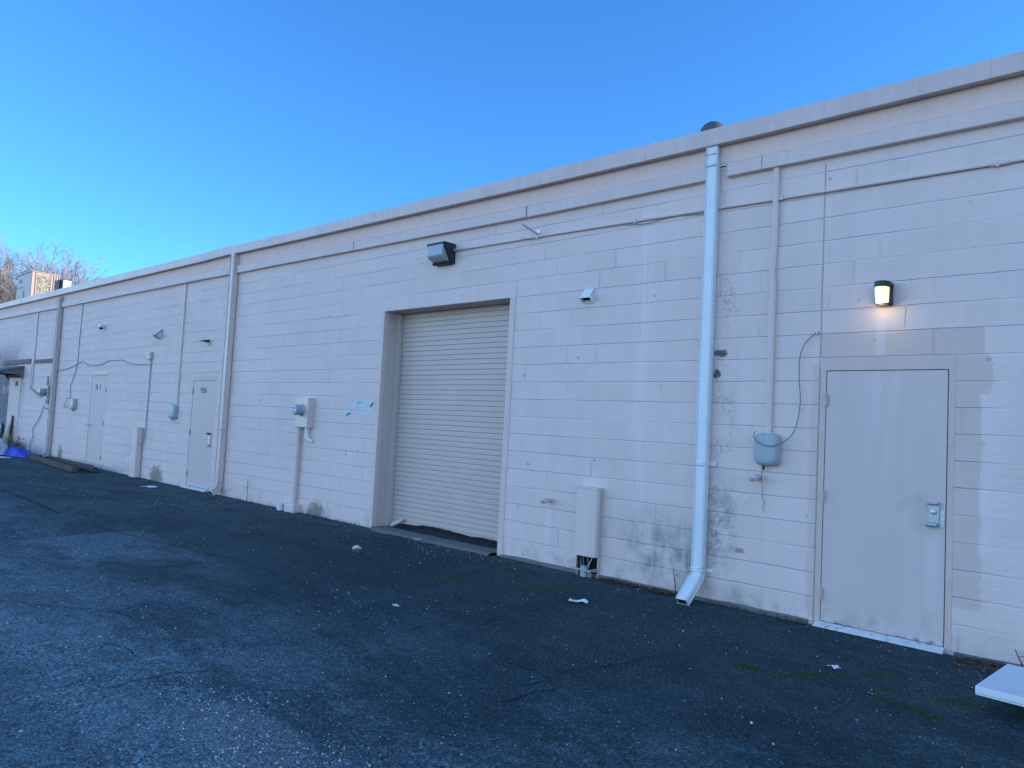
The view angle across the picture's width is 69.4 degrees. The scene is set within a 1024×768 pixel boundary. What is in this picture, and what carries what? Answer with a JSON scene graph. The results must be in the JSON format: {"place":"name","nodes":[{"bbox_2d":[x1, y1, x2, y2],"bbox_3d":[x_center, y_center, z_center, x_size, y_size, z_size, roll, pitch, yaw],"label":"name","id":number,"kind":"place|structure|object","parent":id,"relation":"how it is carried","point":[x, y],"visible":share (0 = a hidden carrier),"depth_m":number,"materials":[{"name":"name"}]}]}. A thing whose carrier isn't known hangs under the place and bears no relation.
{"place":"outdoors","nodes":[
{"label":"outdoors","id":0,"kind":"place"},
{"bbox_2d":[0,422,3,437],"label":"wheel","id":1,"kind":"object","parent":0,"point":[1,429],"visible":0.97,"depth_m":22.77,"materials":[{"name":"black rubber"}]},
{"bbox_2d":[352,549,362,552],"bbox_3d":[-1.781,1.927,8.540,0.140,0.030,0.060,0,-4,43],"label":"wood chip","id":2,"kind":"object","parent":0,"point":[357,550],"visible":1,"depth_m":8.51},
{"bbox_2d":[0,455,1023,767],"bbox_3d":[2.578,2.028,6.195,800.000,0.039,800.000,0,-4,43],"label":"ground","id":3,"kind":"structure","parent":0,"point":[440,671],"depth_m":4.78,"materials":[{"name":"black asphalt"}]},
{"bbox_2d":[0,437,7,454],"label":"rubbish bag","id":4,"kind":"object","parent":3,"relation":"on","point":[3,447],"visible":0.83,"depth_m":20.50,"materials":[{"name":"white plastic"}]},
{"bbox_2d":[4,415,13,442],"bbox_3d":[-15.815,1.494,23.202,0.600,1.030,0.130,0,-4,43],"label":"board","id":5,"kind":"object","parent":3,"relation":"on","point":[8,431],"visible":0.64,"depth_m":23.08,"materials":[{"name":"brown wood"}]},
{"bbox_2d":[3,434,23,446],"bbox_3d":[-14.903,1.761,22.125,1.180,0.577,0.478,0,-4,43],"label":"shrub","id":6,"kind":"object","parent":3,"relation":"on","point":[9,439],"visible":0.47,"depth_m":22.06,"materials":[{"name":"green plant"}]},
{"bbox_2d":[3,446,33,457],"bbox_3d":[-13.999,1.873,20.841,3.323,0.231,0.720,0,-4,43],"label":"tarp","id":7,"kind":"object","parent":3,"relation":"on","point":[13,451],"visible":0.81,"depth_m":20.20,"materials":[{"name":"blue plastic"}]},
{"bbox_2d":[27,453,77,471],"bbox_3d":[-11.423,1.923,18.268,0.130,0.110,5.063,6,-4,-43],"label":"timber","id":8,"kind":"object","parent":3,"relation":"on","point":[60,465],"visible":0.89,"depth_m":17.74,"materials":[{"name":"brown wood"}]},
{"bbox_2d":[0,230,108,303],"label":"bare tree","id":9,"kind":"object","parent":3,"relation":"on","point":[8,291],"visible":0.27,"depth_m":70.06,"materials":[{"name":"brown plant"}]},
{"bbox_2d":[48,456,92,465],"bbox_3d":[-11.243,1.976,18.793,3.400,0.070,0.100,0,-5,44],"label":"timber","id":10,"kind":"object","parent":3,"relation":"on","point":[51,457],"visible":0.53,"depth_m":19.57,"materials":[{"name":"brown wood"}]},
{"bbox_2d":[54,458,97,471],"bbox_3d":[-10.528,1.935,17.799,3.202,0.110,0.110,0,-5,45],"label":"timber","id":11,"kind":"object","parent":3,"relation":"on","point":[83,466],"visible":0.84,"depth_m":17.37,"materials":[{"name":"brown wood"}]},
{"bbox_2d":[277,502,284,509],"bbox_3d":[-3.719,1.964,11.895,0.120,0.126,0.120,0,-4,43],"label":"paper cup","id":12,"kind":"object","parent":3,"relation":"on","point":[280,505],"visible":0.98,"depth_m":11.86,"materials":[{"name":"white paper"}]},
{"bbox_2d":[352,545,360,549],"bbox_3d":[-1.824,1.923,8.688,0.107,0.066,0.110,0,-4,43],"label":"stone","id":13,"kind":"object","parent":3,"relation":"on","point":[356,547],"visible":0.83,"depth_m":8.66,"materials":[{"name":"grey stone"}]},
{"bbox_2d":[0,490,927,714],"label":"pavement cracks","id":14,"kind":"object","parent":3,"relation":"on","point":[414,590],"visible":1,"depth_m":4.82,"materials":[{"name":"black asphalt"}]},
{"bbox_2d":[0,51,1023,666],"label":"block building","id":15,"kind":"structure","parent":3,"relation":"on","point":[498,393],"depth_m":7.44,"materials":[{"name":"paint"}]},
{"bbox_2d":[0,366,24,378],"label":"awning","id":16,"kind":"object","parent":15,"relation":"attached to","point":[6,371],"visible":1,"depth_m":22.70,"materials":[{"name":"metal"}]},
{"bbox_2d":[5,376,20,442],"bbox_3d":[-15.694,0.884,23.259,1.400,2.245,0.017,0,-4,43],"label":"far door","id":17,"kind":"structure","parent":15,"relation":"in","point":[15,382],"depth_m":23.19,"materials":[{"name":"paint"}]},
{"bbox_2d":[3,359,30,364],"bbox_3d":[-15.621,-0.693,23.338,3.000,0.135,0.044,0,-4,43],"label":"wall board","id":18,"kind":"object","parent":15,"relation":"attached to","point":[21,361],"depth_m":23.20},
{"bbox_2d":[30,312,38,386],"bbox_3d":[-14.279,-1.010,22.127,0.124,2.300,0.044,0,-4,43],"label":"raceway","id":19,"kind":"object","parent":15,"relation":"attached to","point":[33,364],"visible":1,"depth_m":22.09,"materials":[{"name":"paint"}]},
{"bbox_2d":[29,406,43,450],"bbox_3d":[-13.721,1.309,21.355,1.033,1.408,0.024,0,-4,43],"label":"cable","id":20,"kind":"object","parent":15,"relation":"attached to","point":[33,427],"visible":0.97,"depth_m":21.54,"materials":[{"name":"grey plastic"}]},
{"bbox_2d":[16,271,70,299],"bbox_3d":[-17.519,-3.309,27.601,2.180,1.462,1.230,0,-4,43],"label":"rooftop unit","id":21,"kind":"object","parent":15,"relation":"on","point":[30,283],"visible":0.48,"depth_m":27.04,"materials":[{"name":"beige metal"}]},
{"bbox_2d":[34,358,52,362],"bbox_3d":[-13.556,-0.666,21.418,1.760,0.100,0.044,0,-4,43],"label":"wall board","id":22,"kind":"object","parent":15,"relation":"attached to","point":[43,360],"depth_m":21.35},
{"bbox_2d":[38,376,50,408],"bbox_3d":[-13.110,0.237,20.759,0.510,0.920,0.264,0,-4,43],"label":"electric meter","id":23,"kind":"object","parent":15,"relation":"attached to","point":[45,392],"visible":0.85,"depth_m":20.73,"materials":[{"name":"grey metal"}]},
{"bbox_2d":[40,296,63,456],"bbox_3d":[-12.694,-0.202,20.441,0.217,4.476,0.238,0,-4,43],"label":"downspout","id":24,"kind":"object","parent":15,"relation":"attached to","point":[50,420],"visible":0.95,"depth_m":20.47,"materials":[{"name":"beige metal"}]},
{"bbox_2d":[70,398,77,410],"bbox_3d":[-11.439,0.542,19.289,0.300,0.340,0.100,0,-4,43],"label":"telephone box","id":25,"kind":"object","parent":15,"relation":"attached to","point":[73,403],"visible":1,"depth_m":19.21,"materials":[{"name":"grey plastic"}]},
{"bbox_2d":[64,304,83,407],"bbox_3d":[-11.618,-0.754,19.610,0.694,2.799,0.063,0,-4,43],"label":"cable","id":26,"kind":"object","parent":15,"relation":"attached to","point":[77,361],"visible":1,"depth_m":19.47,"materials":[{"name":"grey plastic"}]},
{"bbox_2d":[85,375,107,467],"bbox_3d":[-10.224,0.930,18.193,1.108,2.308,0.196,0,-4,43],"label":"numbered door","id":27,"kind":"structure","parent":15,"relation":"in","point":[95,424],"depth_m":18.19,"materials":[{"name":"paint"}]},
{"bbox_2d":[99,323,104,329],"bbox_3d":[-10.114,-1.414,18.247,0.119,0.158,0.127,0,-4,43],"label":"dome camera","id":28,"kind":"object","parent":15,"relation":"attached to","point":[101,326],"visible":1,"depth_m":18.21,"materials":[{"name":"white plastic"}]},
{"bbox_2d":[58,360,149,370],"bbox_3d":[-10.214,-0.471,18.299,6.444,0.226,0.034,0,-4,43],"label":"cable","id":29,"kind":"object","parent":15,"relation":"attached to","point":[105,362],"visible":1,"depth_m":17.94,"materials":[{"name":"grey plastic"}]},
{"bbox_2d":[128,427,143,476],"bbox_3d":[-8.232,1.487,16.188,0.340,1.078,0.137,0,-4,43],"label":"cable guard","id":30,"kind":"object","parent":15,"relation":"attached to","point":[135,453],"visible":1,"depth_m":16.09,"materials":[{"name":"beige metal"}]},
{"bbox_2d":[140,360,151,444],"bbox_3d":[-7.975,0.395,16.096,0.168,1.848,0.038,1,-4,27],"label":"cable","id":31,"kind":"object","parent":15,"relation":"attached to","point":[147,402],"visible":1,"depth_m":16.06,"materials":[{"name":"grey plastic"}]},
{"bbox_2d":[146,352,152,358],"bbox_3d":[-7.914,-0.621,16.148,0.200,0.160,0.090,0,-4,43],"label":"junction box","id":32,"kind":"object","parent":15,"relation":"attached to","point":[149,355],"visible":1,"depth_m":16.10,"materials":[{"name":"grey metal"}]},
{"bbox_2d":[152,329,162,338],"bbox_3d":[-7.597,-1.080,15.858,0.180,0.205,0.154,0,-4,43],"label":"vent hood","id":33,"kind":"object","parent":15,"relation":"attached to","point":[158,334],"visible":1,"depth_m":15.83,"materials":[{"name":"paint"}]},
{"bbox_2d":[168,404,178,420],"bbox_3d":[-6.921,0.580,15.093,0.300,0.340,0.100,0,-4,43],"label":"telephone box","id":34,"kind":"object","parent":15,"relation":"attached to","point":[173,411],"visible":1,"depth_m":15.02,"materials":[{"name":"grey plastic"}]},
{"bbox_2d":[175,284,186,404],"bbox_3d":[-6.760,-0.814,15.135,0.060,2.500,0.034,0,-4,43],"label":"raceway","id":35,"kind":"object","parent":15,"relation":"attached to","point":[181,344],"visible":1,"depth_m":15.12,"materials":[{"name":"paint"}]},
{"bbox_2d":[181,377,217,492],"bbox_3d":[-5.997,0.975,14.280,1.070,2.215,0.175,0,-4,43],"label":"numbered door","id":36,"kind":"structure","parent":15,"relation":"in","point":[204,389],"depth_m":14.26,"materials":[{"name":"paint"}]},
{"bbox_2d":[200,339,210,344],"bbox_3d":[-5.909,-0.820,14.251,0.128,0.128,0.173,0,-4,43],"label":"canopy lamp","id":37,"kind":"object","parent":15,"relation":"attached to","point":[208,341],"visible":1,"depth_m":14.25,"materials":[{"name":"metal"}]},
{"bbox_2d":[207,253,238,495],"bbox_3d":[-5.307,-0.199,13.586,0.217,4.461,0.238,0,-4,43],"label":"downspout","id":38,"kind":"object","parent":15,"relation":"attached to","point":[215,488],"visible":1,"depth_m":13.57,"materials":[{"name":"beige metal"}]},
{"bbox_2d":[284,397,314,512],"bbox_3d":[-3.393,1.119,11.660,0.533,1.822,0.264,0,-4,43],"label":"electric meter","id":39,"kind":"object","parent":15,"relation":"attached to","point":[302,409],"visible":1,"depth_m":11.65,"materials":[{"name":"beige metal"}]},
{"bbox_2d":[427,241,455,265],"bbox_3d":[-0.934,-1.703,9.704,0.350,0.265,0.206,0,-4,43],"label":"flood lamp","id":40,"kind":"object","parent":15,"relation":"attached to","point":[442,253],"visible":1,"depth_m":9.62,"materials":[{"name":"grey metal"}]},
{"bbox_2d":[369,297,515,555],"bbox_3d":[-0.915,0.503,9.761,2.660,3.275,0.560,0,-4,43],"label":"roll up door","id":41,"kind":"structure","parent":15,"relation":"in","point":[440,453],"depth_m":9.98,"materials":[{"name":"paint"}]},
{"bbox_2d":[390,524,496,548],"bbox_3d":[-0.859,1.972,9.711,2.260,0.100,0.118,0,-4,43],"label":"plastic film","id":42,"kind":"object","parent":15,"relation":"on","point":[450,535],"visible":0.89,"depth_m":9.67,"materials":[{"name":"black plastic"}]},
{"bbox_2d":[390,518,402,526],"bbox_3d":[-1.621,1.951,10.404,0.198,0.148,0.070,1,-4,27],"label":"rag","id":43,"kind":"object","parent":42,"relation":"on","point":[394,523],"visible":1,"depth_m":10.38,"materials":[{"name":"white fabric"}]},
{"bbox_2d":[521,223,539,238],"bbox_3d":[0.153,-1.776,8.654,0.226,0.121,0.284,0,-4,43],"label":"bracket arm","id":44,"kind":"object","parent":15,"relation":"attached to","point":[533,231],"visible":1,"depth_m":8.66},
{"bbox_2d":[540,496,552,503],"bbox_3d":[0.373,1.285,8.208,0.079,0.083,0.162,0,-4,43],"label":"pipe stub","id":45,"kind":"object","parent":15,"relation":"attached to","point":[549,499],"visible":1,"depth_m":8.20,"materials":[{"name":"paint"}]},
{"bbox_2d":[579,288,594,303],"bbox_3d":[0.817,-0.967,8.083,0.137,0.160,0.088,0,-4,43],"label":"vent hood","id":46,"kind":"object","parent":15,"relation":"attached to","point":[586,296],"visible":1,"depth_m":8.08,"materials":[{"name":"white metal"}]},
{"bbox_2d":[573,485,603,577],"bbox_3d":[0.798,1.565,7.818,0.288,0.954,0.111,0,-4,43],"label":"cable guard","id":47,"kind":"object","parent":15,"relation":"attached to","point":[588,526],"visible":1,"depth_m":7.77,"materials":[{"name":"beige metal"}]},
{"bbox_2d":[622,213,703,224],"bbox_3d":[1.423,-1.686,7.643,1.341,0.071,0.014,0,-4,43],"label":"cable","id":48,"kind":"object","parent":15,"relation":"attached to","point":[662,219],"visible":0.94,"depth_m":7.55,"materials":[{"name":"grey plastic"}]},
{"bbox_2d":[675,145,726,605],"bbox_3d":[1.778,-0.143,6.929,0.197,4.348,0.350,0,-4,43],"label":"downspout","id":49,"kind":"object","parent":15,"relation":"attached to","point":[688,590],"visible":1,"depth_m":7.01,"materials":[{"name":"white metal"}]},
{"bbox_2d":[700,121,723,131],"bbox_3d":[2.409,-2.735,8.905,0.314,0.840,0.314,0,-4,43],"label":"roof vent","id":50,"kind":"object","parent":15,"relation":"on","point":[711,125],"visible":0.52,"depth_m":8.81,"materials":[{"name":"metal"}]},
{"bbox_2d":[453,158,1023,251],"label":"conduit","id":51,"kind":"object","parent":15,"relation":"attached to","point":[997,163],"visible":0.98,"depth_m":6.62,"materials":[{"name":"metal"}]},
{"bbox_2d":[749,472,762,481],"bbox_3d":[2.163,0.829,6.595,0.079,0.083,0.162,0,-4,43],"label":"pipe stub","id":52,"kind":"object","parent":15,"relation":"attached to","point":[755,477],"visible":1,"depth_m":6.58,"materials":[{"name":"paint"}]},
{"bbox_2d":[754,433,781,469],"bbox_3d":[2.261,0.598,6.570,0.230,0.329,0.100,0,-4,43],"label":"telephone box","id":53,"kind":"object","parent":15,"relation":"attached to","point":[764,456],"visible":0.99,"depth_m":6.52,"materials":[{"name":"grey plastic"}]},
{"bbox_2d":[765,167,780,432],"bbox_3d":[2.348,-0.769,6.674,0.071,2.430,0.042,0,-4,43],"label":"raceway","id":54,"kind":"object","parent":15,"relation":"attached to","point":[769,407],"visible":0.99,"depth_m":6.65,"materials":[{"name":"paint"}]},
{"bbox_2d":[874,280,893,306],"bbox_3d":[2.997,-0.729,5.985,0.117,0.194,0.162,0,-4,43],"label":"wall lamp","id":55,"kind":"object","parent":15,"relation":"attached to","point":[883,293],"visible":1,"depth_m":5.94,"materials":[{"name":"black metal"}]},
{"bbox_2d":[812,354,955,654],"bbox_3d":[2.978,0.925,5.957,1.017,2.308,0.175,0,-4,43],"label":"entry door","id":56,"kind":"structure","parent":15,"relation":"in","point":[884,554],"depth_m":5.92,"materials":[{"name":"paint"}]},
{"bbox_2d":[35,454,1003,670],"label":"leaf litter","id":57,"kind":"object","parent":3,"relation":"on","point":[998,667],"visible":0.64,"depth_m":6.72,"materials":[{"name":"brown plant"}]},
{"bbox_2d":[568,598,587,603],"bbox_3d":[0.594,1.935,6.622,0.175,0.028,0.077,2,-3,13],"label":"paper scrap","id":58,"kind":"object","parent":3,"relation":"on","point":[584,600],"visible":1,"depth_m":6.62,"materials":[{"name":"white paper"}]},
{"bbox_2d":[325,536,988,720],"bbox_3d":[0.339,1.951,6.995,1.234,0.032,7.214,6,-4,-39],"label":"moss","id":59,"kind":"object","parent":3,"relation":"on","point":[810,675],"visible":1,"depth_m":4.85,"materials":[{"name":"green plant"}]},
{"bbox_2d":[611,581,1006,671],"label":"twig litter","id":60,"kind":"object","parent":3,"relation":"on","point":[980,667],"visible":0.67,"depth_m":5.27,"materials":[{"name":"brown plant"}]},
{"bbox_2d":[827,665,842,668],"bbox_3d":[2.201,1.928,5.051,0.056,0.018,0.094,4,-3,-18],"label":"paper scrap","id":61,"kind":"object","parent":3,"relation":"on","point":[835,666],"visible":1,"depth_m":5.05,"materials":[{"name":"white paper"}]},
{"bbox_2d":[0,0,1023,355],"label":"sky","id":62,"kind":"structure","parent":0,"point":[138,134],"materials":[{"name":"blue"}]},
{"bbox_3d":[2.634,-0.441,6.382,0.031,0.031,0.030,0,-4,43],"label":"cable hook","id":63,"kind":"object","parent":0,"visible":0},
{"bbox_2d":[753,333,815,446],"bbox_3d":[2.384,0.051,6.480,0.521,1.006,0.083,1,-4,36],"label":"cable","id":64,"kind":"object","parent":63,"relation":"hanging from","point":[799,405],"visible":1,"depth_m":6.43,"materials":[{"name":"grey plastic"}]},
{"bbox_3d":[3.478,1.898,4.005,0.100,0.131,0.600,0,-4,43],"label":"timber block","id":65,"kind":"object","parent":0,"visible":0},
{"bbox_2d":[975,664,1023,706],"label":"white panel","id":66,"kind":"object","parent":65,"relation":"on","point":[1005,683],"visible":1,"depth_m":4.33,"materials":[{"name":"white"}]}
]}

